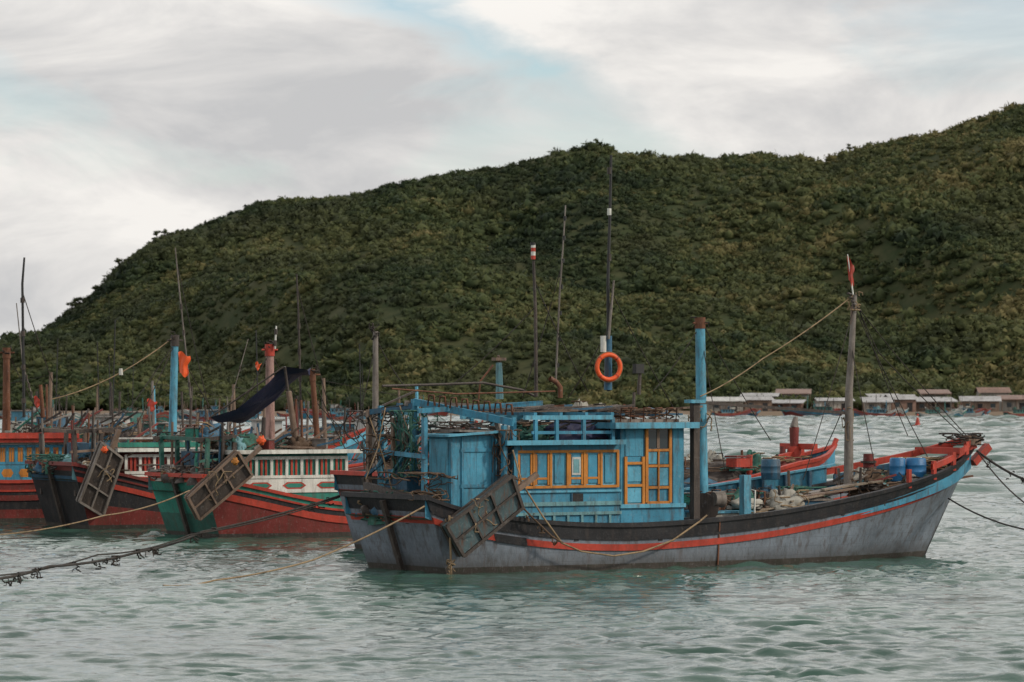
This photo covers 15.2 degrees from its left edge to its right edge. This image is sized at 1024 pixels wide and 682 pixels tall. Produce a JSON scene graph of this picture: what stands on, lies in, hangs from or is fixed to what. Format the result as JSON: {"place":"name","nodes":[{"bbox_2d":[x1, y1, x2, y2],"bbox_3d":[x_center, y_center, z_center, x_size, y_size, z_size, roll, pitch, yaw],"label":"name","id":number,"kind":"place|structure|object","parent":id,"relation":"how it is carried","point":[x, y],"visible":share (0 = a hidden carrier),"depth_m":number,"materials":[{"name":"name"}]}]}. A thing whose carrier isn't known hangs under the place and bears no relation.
{"place":"outdoors","nodes":[
{"label":"outdoors","id":0,"kind":"place"},
{"bbox_2d":[34,396,39,407],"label":"flag","id":1,"kind":"object","parent":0,"point":[37,401],"visible":0.87,"depth_m":139.97,"materials":[{"name":"red fabric"}]},
{"bbox_2d":[231,456,238,465],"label":"net float","id":2,"kind":"object","parent":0,"point":[235,461],"visible":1,"depth_m":103.95,"materials":[{"name":"paint"}]},
{"bbox_2d":[256,434,265,444],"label":"net float","id":3,"kind":"object","parent":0,"point":[261,440],"visible":1,"depth_m":103.95,"materials":[{"name":"orange plastic"}]},
{"bbox_2d":[0,414,1023,681],"bbox_3d":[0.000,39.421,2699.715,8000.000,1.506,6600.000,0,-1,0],"label":"sea water","id":4,"kind":"structure","parent":0,"point":[948,606],"depth_m":71.95,"materials":[{"name":"grey liquid"}]},
{"bbox_2d":[0,392,63,418],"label":"fishing boat","id":5,"kind":"object","parent":4,"relation":"on","point":[34,408],"visible":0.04,"depth_m":522.71,"materials":[{"name":"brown wood"}]},
{"bbox_2d":[5,359,70,432],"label":"fishing boat","id":6,"kind":"object","parent":4,"relation":"on","point":[18,414],"visible":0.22,"depth_m":249.80,"materials":[{"name":"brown wood"}]},
{"bbox_2d":[10,389,86,420],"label":"fishing boat","id":7,"kind":"object","parent":4,"relation":"on","point":[77,416],"visible":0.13,"depth_m":473.83,"materials":[{"name":"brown wood"}]},
{"bbox_2d":[2,338,122,432],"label":"fishing boat","id":8,"kind":"object","parent":4,"relation":"on","point":[63,420],"visible":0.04,"depth_m":175.28,"materials":[{"name":"red paint"}]},
{"bbox_2d":[17,357,168,433],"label":"fishing boat","id":9,"kind":"object","parent":4,"relation":"on","point":[159,426],"visible":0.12,"depth_m":235.58,"materials":[{"name":"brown wood"}]},
{"bbox_2d":[0,490,189,534],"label":"mooring rope","id":10,"kind":"object","parent":4,"relation":"on","point":[96,517],"visible":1,"depth_m":95.68,"materials":[{"name":"brown fabric"}]},
{"bbox_2d":[0,320,192,442],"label":"fishing boat","id":11,"kind":"object","parent":4,"relation":"on","point":[99,418],"visible":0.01,"depth_m":146.64,"materials":[{"name":"red paint"}]},
{"bbox_2d":[35,342,254,428],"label":"fishing boat","id":12,"kind":"object","parent":4,"relation":"on","point":[152,399],"visible":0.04,"depth_m":186.24,"materials":[{"name":"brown wood"}]},
{"bbox_2d":[114,398,177,422],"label":"fishing boat","id":13,"kind":"object","parent":4,"relation":"on","point":[165,414],"visible":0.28,"depth_m":482.77,"materials":[{"name":"blue wood"}]},
{"bbox_2d":[147,398,156,411],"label":"flag","id":14,"kind":"object","parent":13,"relation":"attached to","point":[151,404],"visible":0.87,"depth_m":149.97,"materials":[{"name":"red fabric"}]},
{"bbox_2d":[58,359,249,433],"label":"fishing boat","id":15,"kind":"object","parent":4,"relation":"on","point":[242,431],"visible":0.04,"depth_m":215.90,"materials":[{"name":"red paint"}]},
{"bbox_2d":[0,257,313,522],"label":"fishing boat","id":16,"kind":"object","parent":4,"relation":"on","point":[19,500],"visible":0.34,"depth_m":120.36,"materials":[{"name":"red paint"}]},
{"bbox_2d":[10,358,43,420],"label":"stay line","id":17,"kind":"object","parent":16,"relation":"attached to","point":[25,387],"visible":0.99,"depth_m":122.12,"materials":[{"name":"fabric"}]},
{"bbox_2d":[24,297,64,414],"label":"stay line","id":18,"kind":"object","parent":16,"relation":"attached to","point":[43,357],"visible":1,"depth_m":122.05,"materials":[{"name":"fabric"}]},
{"bbox_2d":[0,495,339,585],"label":"mooring rope","id":19,"kind":"object","parent":4,"relation":"on","point":[113,558],"visible":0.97,"depth_m":85.89,"materials":[{"name":"black fabric"}]},
{"bbox_2d":[144,390,197,417],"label":"fishing boat","id":20,"kind":"object","parent":4,"relation":"on","point":[159,409],"visible":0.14,"depth_m":562.78,"materials":[{"name":"blue wood"}]},
{"bbox_2d":[177,396,229,418],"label":"fishing boat","id":21,"kind":"object","parent":4,"relation":"on","point":[194,413],"visible":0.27,"depth_m":543.04,"materials":[{"name":"blue wood"}]},
{"bbox_2d":[184,392,260,421],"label":"fishing boat","id":22,"kind":"object","parent":4,"relation":"on","point":[202,412],"visible":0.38,"depth_m":502.56,"materials":[{"name":"red paint"}]},
{"bbox_2d":[25,248,428,529],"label":"fishing boat","id":23,"kind":"object","parent":4,"relation":"on","point":[76,481],"visible":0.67,"depth_m":114.27,"materials":[{"name":"black paint"}]},
{"bbox_2d":[52,339,170,399],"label":"stay line","id":24,"kind":"object","parent":23,"relation":"attached to","point":[114,375],"visible":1,"depth_m":115.85,"materials":[{"name":"fabric"}]},
{"bbox_2d":[104,347,171,441],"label":"stay line","id":25,"kind":"object","parent":23,"relation":"attached to","point":[141,391],"visible":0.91,"depth_m":116.07,"materials":[{"name":"fabric"}]},
{"bbox_2d":[125,347,172,447],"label":"stay line","id":26,"kind":"object","parent":23,"relation":"attached to","point":[151,394],"visible":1,"depth_m":115.95,"materials":[{"name":"fabric"}]},
{"bbox_2d":[178,351,190,376],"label":"flag","id":27,"kind":"object","parent":23,"relation":"attached to","point":[184,360],"visible":1,"depth_m":113.01,"materials":[{"name":"orange fabric"}]},
{"bbox_2d":[177,264,211,421],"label":"stay line","id":28,"kind":"object","parent":23,"relation":"attached to","point":[194,343],"visible":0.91,"depth_m":117.11,"materials":[{"name":"fabric"}]},
{"bbox_2d":[188,368,224,429],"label":"stay line","id":29,"kind":"object","parent":23,"relation":"attached to","point":[201,392],"visible":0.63,"depth_m":117.21,"materials":[{"name":"fabric"}]},
{"bbox_2d":[109,384,365,460],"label":"fishing boat","id":30,"kind":"object","parent":4,"relation":"on","point":[351,444],"visible":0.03,"depth_m":166.24,"materials":[{"name":"red paint"}]},
{"bbox_2d":[144,274,361,537],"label":"fishing boat","id":31,"kind":"object","parent":4,"relation":"on","point":[279,473],"visible":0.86,"depth_m":107.69,"materials":[{"name":"green paint"}]},
{"bbox_2d":[225,358,266,434],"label":"stay line","id":32,"kind":"object","parent":31,"relation":"attached to","point":[251,386],"visible":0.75,"depth_m":109.17,"materials":[{"name":"fabric"}]},
{"bbox_2d":[210,366,309,422],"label":"tarpaulin awning","id":33,"kind":"object","parent":31,"relation":"attached to","point":[276,386],"visible":1,"depth_m":104.81,"materials":[{"name":"blue fabric"}]},
{"bbox_2d":[274,360,322,437],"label":"stay line","id":34,"kind":"object","parent":31,"relation":"attached to","point":[296,397],"visible":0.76,"depth_m":109.81,"materials":[{"name":"fabric"}]},
{"bbox_2d":[316,385,345,448],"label":"stay line","id":35,"kind":"object","parent":31,"relation":"attached to","point":[329,415],"visible":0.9,"depth_m":109.76,"materials":[{"name":"fabric"}]},
{"bbox_2d":[307,391,362,447],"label":"stay line","id":36,"kind":"object","parent":31,"relation":"attached to","point":[332,419],"visible":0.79,"depth_m":110.24,"materials":[{"name":"fabric"}]},
{"bbox_2d":[201,400,345,435],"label":"fishing boat","id":37,"kind":"object","parent":4,"relation":"on","point":[304,429],"visible":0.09,"depth_m":190.73,"materials":[{"name":"red paint"}]},
{"bbox_2d":[162,506,424,585],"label":"mooring rope","id":38,"kind":"object","parent":4,"relation":"on","point":[312,559],"visible":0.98,"depth_m":83.91,"materials":[{"name":"beige fabric"}]},
{"bbox_2d":[276,403,321,416],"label":"fishing boat","id":39,"kind":"object","parent":4,"relation":"on","point":[280,415],"visible":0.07,"depth_m":602.05,"materials":[{"name":"blue wood"}]},
{"bbox_2d":[180,330,477,467],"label":"fishing boat","id":40,"kind":"object","parent":4,"relation":"on","point":[356,462],"visible":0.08,"depth_m":151.22,"materials":[{"name":"red paint"}]},
{"bbox_2d":[303,387,358,418],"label":"fishing boat","id":41,"kind":"object","parent":4,"relation":"on","point":[338,407],"visible":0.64,"depth_m":563.04,"materials":[{"name":"red paint"}]},
{"bbox_2d":[326,394,368,420],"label":"fishing boat","id":42,"kind":"object","parent":4,"relation":"on","point":[339,413],"visible":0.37,"depth_m":522.44,"materials":[{"name":"blue wood"}]},
{"bbox_2d":[296,344,497,458],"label":"fishing boat","id":43,"kind":"object","parent":4,"relation":"on","point":[359,426],"visible":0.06,"depth_m":168.73,"materials":[{"name":"red paint"}]},
{"bbox_2d":[321,367,482,446],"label":"fishing boat","id":44,"kind":"object","parent":4,"relation":"on","point":[337,427],"visible":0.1,"depth_m":250.19,"materials":[{"name":"blue wood"}]},
{"bbox_2d":[387,395,448,415],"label":"fishing boat","id":45,"kind":"object","parent":4,"relation":"on","point":[433,413],"visible":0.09,"depth_m":612.74,"materials":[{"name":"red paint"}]},
{"bbox_2d":[330,323,838,548],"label":"fishing boat","id":46,"kind":"object","parent":4,"relation":"on","point":[795,456],"visible":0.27,"depth_m":102.34,"materials":[{"name":"red paint"}]},
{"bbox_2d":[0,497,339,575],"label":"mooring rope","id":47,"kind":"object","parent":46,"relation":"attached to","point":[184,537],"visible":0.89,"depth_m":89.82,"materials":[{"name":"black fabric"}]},
{"bbox_2d":[356,355,372,429],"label":"stay line","id":48,"kind":"object","parent":46,"relation":"attached to","point":[364,392],"visible":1,"depth_m":97.87,"materials":[{"name":"fabric"}]},
{"bbox_2d":[378,342,406,388],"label":"stay line","id":49,"kind":"object","parent":46,"relation":"attached to","point":[390,364],"visible":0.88,"depth_m":98.24,"materials":[{"name":"fabric"}]},
{"bbox_2d":[340,155,991,573],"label":"fishing boat","id":50,"kind":"object","parent":4,"relation":"on","point":[604,479],"visible":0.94,"depth_m":88.90,"materials":[{"name":"black paint"}]},
{"bbox_2d":[445,515,455,573],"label":"hanging rope","id":51,"kind":"object","parent":50,"relation":"hanging from","point":[451,562],"visible":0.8,"depth_m":85.67,"materials":[{"name":"fabric"}]},
{"bbox_2d":[522,268,560,397],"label":"stay line","id":52,"kind":"object","parent":50,"relation":"attached to","point":[542,333],"visible":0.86,"depth_m":89.99,"materials":[{"name":"fabric"}]},
{"bbox_2d":[524,508,563,545],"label":"hanging rope","id":53,"kind":"object","parent":50,"relation":"hanging from","point":[542,528],"visible":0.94,"depth_m":86.77,"materials":[{"name":"brown fabric"}]},
{"bbox_2d":[536,284,587,391],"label":"stay line","id":54,"kind":"object","parent":50,"relation":"attached to","point":[561,339],"visible":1,"depth_m":89.65,"materials":[{"name":"fabric"}]},
{"bbox_2d":[568,331,606,397],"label":"stay line","id":55,"kind":"object","parent":50,"relation":"attached to","point":[587,367],"visible":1,"depth_m":90.45,"materials":[{"name":"fabric"}]},
{"bbox_2d":[594,352,622,382],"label":"life buoy","id":56,"kind":"object","parent":50,"relation":"attached to","point":[599,374],"visible":1,"depth_m":89.84,"materials":[{"name":"orange plastic"}]},
{"bbox_2d":[512,450,707,556],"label":"hanging rope","id":57,"kind":"object","parent":50,"relation":"hanging from","point":[675,538],"visible":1,"depth_m":87.36,"materials":[{"name":"beige fabric"}]},
{"bbox_2d":[610,288,679,417],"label":"stay line","id":58,"kind":"object","parent":50,"relation":"attached to","point":[641,349],"visible":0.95,"depth_m":91.33,"materials":[{"name":"fabric"}]},
{"bbox_2d":[653,332,696,391],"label":"stay line","id":59,"kind":"object","parent":50,"relation":"attached to","point":[676,362],"visible":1,"depth_m":91.75,"materials":[{"name":"fabric"}]},
{"bbox_2d":[704,352,724,469],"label":"stay line","id":60,"kind":"object","parent":50,"relation":"attached to","point":[714,412],"visible":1,"depth_m":91.45,"materials":[{"name":"fabric"}]},
{"bbox_2d":[705,328,770,440],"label":"stay line","id":61,"kind":"object","parent":50,"relation":"attached to","point":[735,383],"visible":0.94,"depth_m":93.31,"materials":[{"name":"fabric"}]},
{"bbox_2d":[761,458,780,479],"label":"plastic barrel","id":62,"kind":"object","parent":50,"relation":"on","point":[770,469],"visible":1,"depth_m":93.98,"materials":[{"name":"blue paint"}]},
{"bbox_2d":[700,295,852,396],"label":"stay line","id":63,"kind":"object","parent":50,"relation":"attached to","point":[777,349],"visible":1,"depth_m":92.77,"materials":[{"name":"fabric"}]},
{"bbox_2d":[803,311,852,479],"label":"stay line","id":64,"kind":"object","parent":50,"relation":"attached to","point":[828,396],"visible":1,"depth_m":93.26,"materials":[{"name":"fabric"}]},
{"bbox_2d":[824,402,844,449],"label":"stay line","id":65,"kind":"object","parent":50,"relation":"attached to","point":[835,427],"visible":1,"depth_m":94.68,"materials":[{"name":"fabric"}]},
{"bbox_2d":[847,256,853,285],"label":"flag","id":66,"kind":"object","parent":50,"relation":"attached to","point":[850,274],"visible":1,"depth_m":94.42,"materials":[{"name":"red fabric"}]},
{"bbox_2d":[852,350,874,464],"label":"stay line","id":67,"kind":"object","parent":50,"relation":"attached to","point":[863,407],"visible":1,"depth_m":94.06,"materials":[{"name":"fabric"}]},
{"bbox_2d":[859,312,907,435],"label":"stay line","id":68,"kind":"object","parent":50,"relation":"attached to","point":[885,380],"visible":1,"depth_m":95.64,"materials":[{"name":"fabric"}]},
{"bbox_2d":[856,311,927,456],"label":"stay line","id":69,"kind":"object","parent":50,"relation":"attached to","point":[890,383],"visible":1,"depth_m":94.66,"materials":[{"name":"fabric"}]},
{"bbox_2d":[889,457,905,481],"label":"plastic barrel","id":70,"kind":"object","parent":50,"relation":"on","point":[896,465],"visible":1,"depth_m":94.52,"materials":[{"name":"blue plastic"}]},
{"bbox_2d":[858,306,963,435],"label":"stay line","id":71,"kind":"object","parent":50,"relation":"attached to","point":[903,378],"visible":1,"depth_m":95.28,"materials":[{"name":"fabric"}]},
{"bbox_2d":[858,307,965,434],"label":"stay line","id":72,"kind":"object","parent":50,"relation":"attached to","point":[909,371],"visible":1,"depth_m":95.35,"materials":[{"name":"fabric"}]},
{"bbox_2d":[905,457,925,476],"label":"plastic barrel","id":73,"kind":"object","parent":50,"relation":"on","point":[917,466],"visible":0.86,"depth_m":94.57,"materials":[{"name":"blue plastic"}]},
{"bbox_2d":[948,498,1023,529],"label":"mooring rope","id":74,"kind":"object","parent":50,"relation":"attached to","point":[984,516],"visible":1,"depth_m":91.52,"materials":[{"name":"black fabric"}]},
{"bbox_2d":[976,450,1023,483],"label":"mooring rope","id":75,"kind":"object","parent":50,"relation":"attached to","point":[1003,469],"visible":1,"depth_m":94.78,"materials":[{"name":"black fabric"}]},
{"bbox_2d":[977,451,1023,502],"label":"mooring rope","id":76,"kind":"object","parent":50,"relation":"attached to","point":[999,478],"visible":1,"depth_m":93.44,"materials":[{"name":"black fabric"}]},
{"bbox_2d":[711,401,760,416],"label":"fishing boat","id":77,"kind":"object","parent":4,"relation":"on","point":[729,411],"visible":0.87,"depth_m":608.56,"materials":[{"name":"red paint"}]},
{"bbox_2d":[779,392,843,415],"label":"fishing boat","id":78,"kind":"object","parent":4,"relation":"on","point":[801,413],"visible":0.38,"depth_m":610.63,"materials":[{"name":"red paint"}]},
{"bbox_2d":[806,401,844,415],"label":"fishing boat","id":79,"kind":"object","parent":4,"relation":"on","point":[836,409],"visible":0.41,"depth_m":615.49,"materials":[{"name":"blue paint"}]},
{"bbox_2d":[843,400,895,415],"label":"fishing boat","id":80,"kind":"object","parent":4,"relation":"on","point":[876,410],"visible":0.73,"depth_m":600.50,"materials":[{"name":"blue wood"}]},
{"bbox_2d":[865,396,908,415],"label":"fishing boat","id":81,"kind":"object","parent":4,"relation":"on","point":[899,409],"visible":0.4,"depth_m":609.04,"materials":[{"name":"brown wood"}]},
{"bbox_2d":[912,414,919,425],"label":"navigation buoy","id":82,"kind":"object","parent":4,"relation":"on","point":[917,422],"visible":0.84,"depth_m":439.77,"materials":[{"name":"red paint"}]},
{"bbox_2d":[915,401,966,416],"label":"fishing boat","id":83,"kind":"object","parent":4,"relation":"on","point":[959,412],"visible":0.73,"depth_m":592.98,"materials":[{"name":"brown wood"}]},
{"bbox_2d":[925,390,983,416],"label":"fishing boat","id":84,"kind":"object","parent":4,"relation":"on","point":[970,411],"visible":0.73,"depth_m":600.34,"materials":[{"name":"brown wood"}]},
{"bbox_2d":[950,399,990,413],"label":"fishing boat","id":85,"kind":"object","parent":4,"relation":"on","point":[985,410],"visible":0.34,"depth_m":609.64,"materials":[{"name":"blue wood"}]},
{"bbox_2d":[1003,400,1023,415],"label":"fishing boat","id":86,"kind":"object","parent":4,"relation":"on","point":[1016,410],"visible":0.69,"depth_m":592.55,"materials":[{"name":"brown wood"}]},
{"bbox_2d":[0,125,1023,415],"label":"hill","id":87,"kind":"structure","parent":0,"point":[884,251],"depth_m":812.42,"materials":[{"name":"green plant"}]},
{"bbox_2d":[0,361,1020,411],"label":"shoreline trees","id":88,"kind":"object","parent":87,"relation":"on","point":[84,400],"visible":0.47,"depth_m":657.41,"materials":[{"name":"green plant"}]},
{"bbox_2d":[0,101,1023,410],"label":"hillside trees","id":89,"kind":"object","parent":87,"relation":"on","point":[944,201],"visible":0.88,"depth_m":836.78,"materials":[{"name":"green plant"}]},
{"bbox_2d":[66,114,984,307],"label":"ridge trees","id":90,"kind":"object","parent":87,"relation":"on","point":[78,299],"visible":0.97,"depth_m":959.22,"materials":[{"name":"green plant"}]},
{"bbox_2d":[706,397,745,410],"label":"house","id":91,"kind":"structure","parent":87,"relation":"on","point":[736,400],"depth_m":633.05,"materials":[{"name":"paint"}]},
{"bbox_2d":[743,397,774,410],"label":"house","id":92,"kind":"structure","parent":87,"relation":"on","point":[765,401],"depth_m":636.04,"materials":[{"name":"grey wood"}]},
{"bbox_2d":[740,393,780,397],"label":"house","id":93,"kind":"structure","parent":87,"relation":"on","point":[774,395],"depth_m":650.47,"materials":[{"name":"paint"}]},
{"bbox_2d":[772,399,806,410],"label":"house","id":94,"kind":"structure","parent":87,"relation":"on","point":[796,403],"depth_m":643.58,"materials":[{"name":"metal"}]},
{"bbox_2d":[775,389,810,398],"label":"house","id":95,"kind":"structure","parent":87,"relation":"on","point":[797,392],"depth_m":653.13,"materials":[{"name":"metal"}]},
{"bbox_2d":[811,398,857,409],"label":"house","id":96,"kind":"structure","parent":87,"relation":"on","point":[838,401],"depth_m":641.83,"materials":[{"name":"paint"}]},
{"bbox_2d":[862,394,885,396],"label":"house","id":97,"kind":"structure","parent":87,"relation":"on","point":[874,395],"depth_m":650.57,"materials":[{"name":"paint"}]},
{"bbox_2d":[860,397,893,411],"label":"house","id":98,"kind":"structure","parent":87,"relation":"on","point":[871,401],"depth_m":636.49,"materials":[{"name":"paint"}]},
{"bbox_2d":[884,394,918,411],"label":"house","id":99,"kind":"structure","parent":87,"relation":"on","point":[907,401],"depth_m":640.51,"materials":[{"name":"metal"}]},
{"bbox_2d":[917,389,951,396],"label":"house","id":100,"kind":"structure","parent":87,"relation":"on","point":[936,392],"depth_m":652.00,"materials":[{"name":"paint"}]},
{"bbox_2d":[916,397,958,411],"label":"house","id":101,"kind":"structure","parent":87,"relation":"on","point":[921,401],"depth_m":643.53,"materials":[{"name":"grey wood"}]},
{"bbox_2d":[958,396,1001,411],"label":"house","id":102,"kind":"structure","parent":87,"relation":"on","point":[991,402],"depth_m":636.71,"materials":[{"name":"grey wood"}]},
{"bbox_2d":[973,387,1011,395],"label":"house","id":103,"kind":"structure","parent":87,"relation":"on","point":[989,391],"depth_m":650.44,"materials":[{"name":"paint"}]},
{"bbox_2d":[996,395,1023,411],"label":"house","id":104,"kind":"structure","parent":87,"relation":"on","point":[1005,404],"depth_m":642.10,"materials":[{"name":"paint"}]},
{"bbox_2d":[0,0,1023,336],"label":"sky","id":105,"kind":"structure","parent":0,"point":[122,122],"materials":[{"name":"white"}]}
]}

